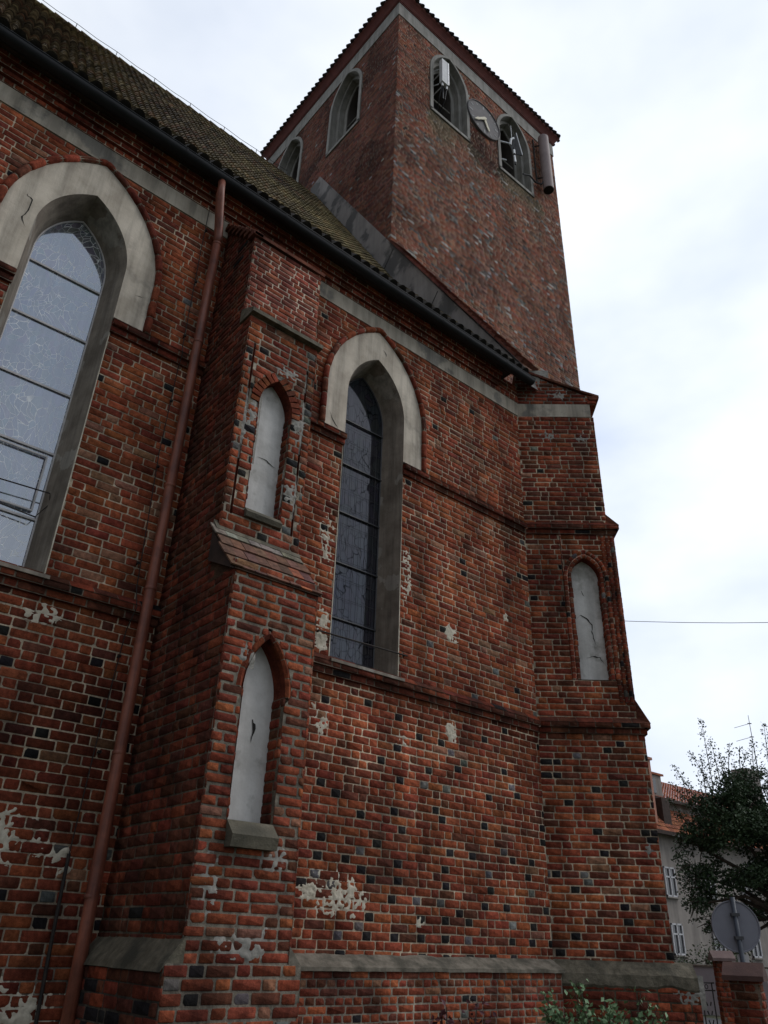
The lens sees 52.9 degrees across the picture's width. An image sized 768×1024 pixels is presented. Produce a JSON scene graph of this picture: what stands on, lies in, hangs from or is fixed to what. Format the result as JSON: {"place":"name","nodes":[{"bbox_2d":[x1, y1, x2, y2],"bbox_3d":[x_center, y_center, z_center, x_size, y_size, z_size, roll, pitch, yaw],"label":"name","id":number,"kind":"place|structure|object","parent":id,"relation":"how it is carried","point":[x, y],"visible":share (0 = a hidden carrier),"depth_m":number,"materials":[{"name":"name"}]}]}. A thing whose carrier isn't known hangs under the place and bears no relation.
{"place":"outdoors","nodes":[
{"label":"outdoors","id":0,"kind":"place"},
{"bbox_2d":[46,955,720,1018],"bbox_3d":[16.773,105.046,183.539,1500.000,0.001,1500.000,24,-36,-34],"label":"ground","id":1,"kind":"structure","parent":0,"point":[712,1016],"depth_m":23.07,"materials":[{"name":"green plant"}]},
{"bbox_2d":[0,0,706,1023],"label":"church","id":2,"kind":"structure","parent":1,"relation":"on","point":[318,702],"depth_m":10.35,"materials":[{"name":"brick"}]},
{"bbox_2d":[0,155,162,579],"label":"lancet window","id":3,"kind":"structure","parent":2,"relation":"in","point":[72,254],"depth_m":9.64,"materials":[{"name":"paint"}]},
{"bbox_2d":[317,327,426,681],"bbox_3d":[-0.274,-0.443,12.059,2.194,6.143,0.530,24,-36,-34],"label":"lancet window","id":4,"kind":"structure","parent":2,"relation":"in","point":[378,403],"depth_m":12.21,"materials":[{"name":"paint"}]},
{"bbox_2d":[434,58,448,112],"bbox_3d":[1.918,-15.642,28.386,0.834,2.335,0.845,24,-36,-34],"label":"panel antenna","id":5,"kind":"object","parent":2,"relation":"attached to","point":[443,74],"visible":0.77,"depth_m":28.25,"materials":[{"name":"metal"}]},
{"bbox_2d":[467,99,499,141],"bbox_3d":[3.821,-15.020,29.582,1.800,1.800,0.180,24,-36,-34],"label":"tower clock","id":6,"kind":"object","parent":2,"relation":"attached to","point":[483,120],"visible":1,"depth_m":29.49,"materials":[{"name":"paint"}]},
{"bbox_2d":[500,126,522,164],"bbox_3d":[4.939,-14.456,30.397,1.044,2.421,0.248,13,-31,-18],"label":"wedge antenna","id":7,"kind":"object","parent":2,"relation":"attached to","point":[513,143],"visible":0.88,"depth_m":30.45,"materials":[{"name":"metal"}]},
{"bbox_2d":[523,134,553,194],"bbox_3d":[6.080,-14.305,31.285,1.532,3.250,0.444,14,-31,-20],"label":"cylinder antenna","id":8,"kind":"object","parent":2,"relation":"attached to","point":[546,167],"visible":1,"depth_m":31.18,"materials":[{"name":"brown paint"}]},
{"bbox_2d":[424,996,496,1023],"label":"purple shrub","id":9,"kind":"object","parent":1,"relation":"on","point":[444,1013],"visible":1,"depth_m":6.35,"materials":[{"name":"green plant"}]},
{"bbox_2d":[534,979,668,1023],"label":"rose bush","id":10,"kind":"object","parent":1,"relation":"on","point":[552,1017],"visible":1,"depth_m":9.11,"materials":[{"name":"green plant"}]},
{"bbox_2d":[648,757,767,981],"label":"house","id":11,"kind":"structure","parent":1,"relation":"on","point":[685,935],"depth_m":44.31,"materials":[{"name":"paint"}]},
{"bbox_2d":[663,866,680,898],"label":"window","id":12,"kind":"structure","parent":11,"relation":"in","point":[669,878],"depth_m":43.00,"materials":[{"name":"white paint"}]},
{"bbox_2d":[670,923,688,956],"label":"window","id":13,"kind":"structure","parent":11,"relation":"in","point":[678,940],"depth_m":41.65,"materials":[{"name":"white paint"}]},
{"bbox_2d":[712,932,725,950],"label":"window","id":14,"kind":"structure","parent":11,"relation":"in","point":[714,937],"depth_m":43.85,"materials":[{"name":"white paint"}]},
{"bbox_2d":[735,716,760,781],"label":"tv aerial","id":15,"kind":"object","parent":11,"relation":"attached to","point":[749,723],"visible":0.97,"depth_m":58.17,"materials":[{"name":"grey metal"}]},
{"bbox_2d":[752,940,765,959],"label":"window","id":16,"kind":"structure","parent":11,"relation":"in","point":[757,951],"depth_m":46.15,"materials":[{"name":"white paint"}]},
{"bbox_2d":[703,982,717,1023],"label":"iron fence","id":17,"kind":"object","parent":1,"relation":"on","point":[711,983],"visible":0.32,"depth_m":14.19,"materials":[{"name":"black metal"}]},
{"bbox_2d":[674,939,754,964],"bbox_3d":[10.891,15.460,26.030,3.113,2.310,1.531,-5,-30,12],"label":"garden shrub","id":18,"kind":"object","parent":1,"relation":"on","point":[707,962],"visible":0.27,"depth_m":26.15,"materials":[{"name":"green plant"}]},
{"bbox_2d":[666,719,767,946],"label":"leafy tree","id":19,"kind":"object","parent":1,"relation":"on","point":[743,822],"visible":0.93,"depth_m":18.67,"materials":[{"name":"green plant"}]},
{"bbox_2d":[692,964,767,1015],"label":"garden wall","id":20,"kind":"structure","parent":1,"relation":"on","point":[706,972],"depth_m":23.88,"materials":[{"name":"concrete"}]},
{"bbox_2d":[711,897,760,962],"bbox_3d":[4.442,5.947,9.397,0.590,2.260,0.105,-1,-29,6],"label":"road sign","id":21,"kind":"object","parent":1,"relation":"on","point":[735,925],"visible":0.95,"depth_m":9.80,"materials":[{"name":"grey metal"}]},
{"bbox_2d":[37,0,767,809],"label":"sky","id":22,"kind":"structure","parent":0,"point":[658,109],"materials":[{"name":"white"}]},
{"bbox_2d":[631,621,767,622],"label":"overhead wire","id":23,"kind":"object","parent":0,"point":[701,622],"visible":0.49,"depth_m":29.00,"materials":[{"name":"grey metal"}]},
{"bbox_2d":[703,1017,721,1023],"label":"road","id":24,"kind":"structure","parent":0,"point":[715,1021],"depth_m":21.42,"materials":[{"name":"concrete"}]},
{"bbox_2d":[708,950,735,1023],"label":"gate pier","id":25,"kind":"structure","parent":0,"point":[717,959],"depth_m":14.32,"materials":[{"name":"brick"}]},
{"bbox_2d":[722,962,767,1023],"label":"gate pier","id":26,"kind":"structure","parent":0,"point":[746,981],"depth_m":8.59,"materials":[{"name":"brick"}]}
]}

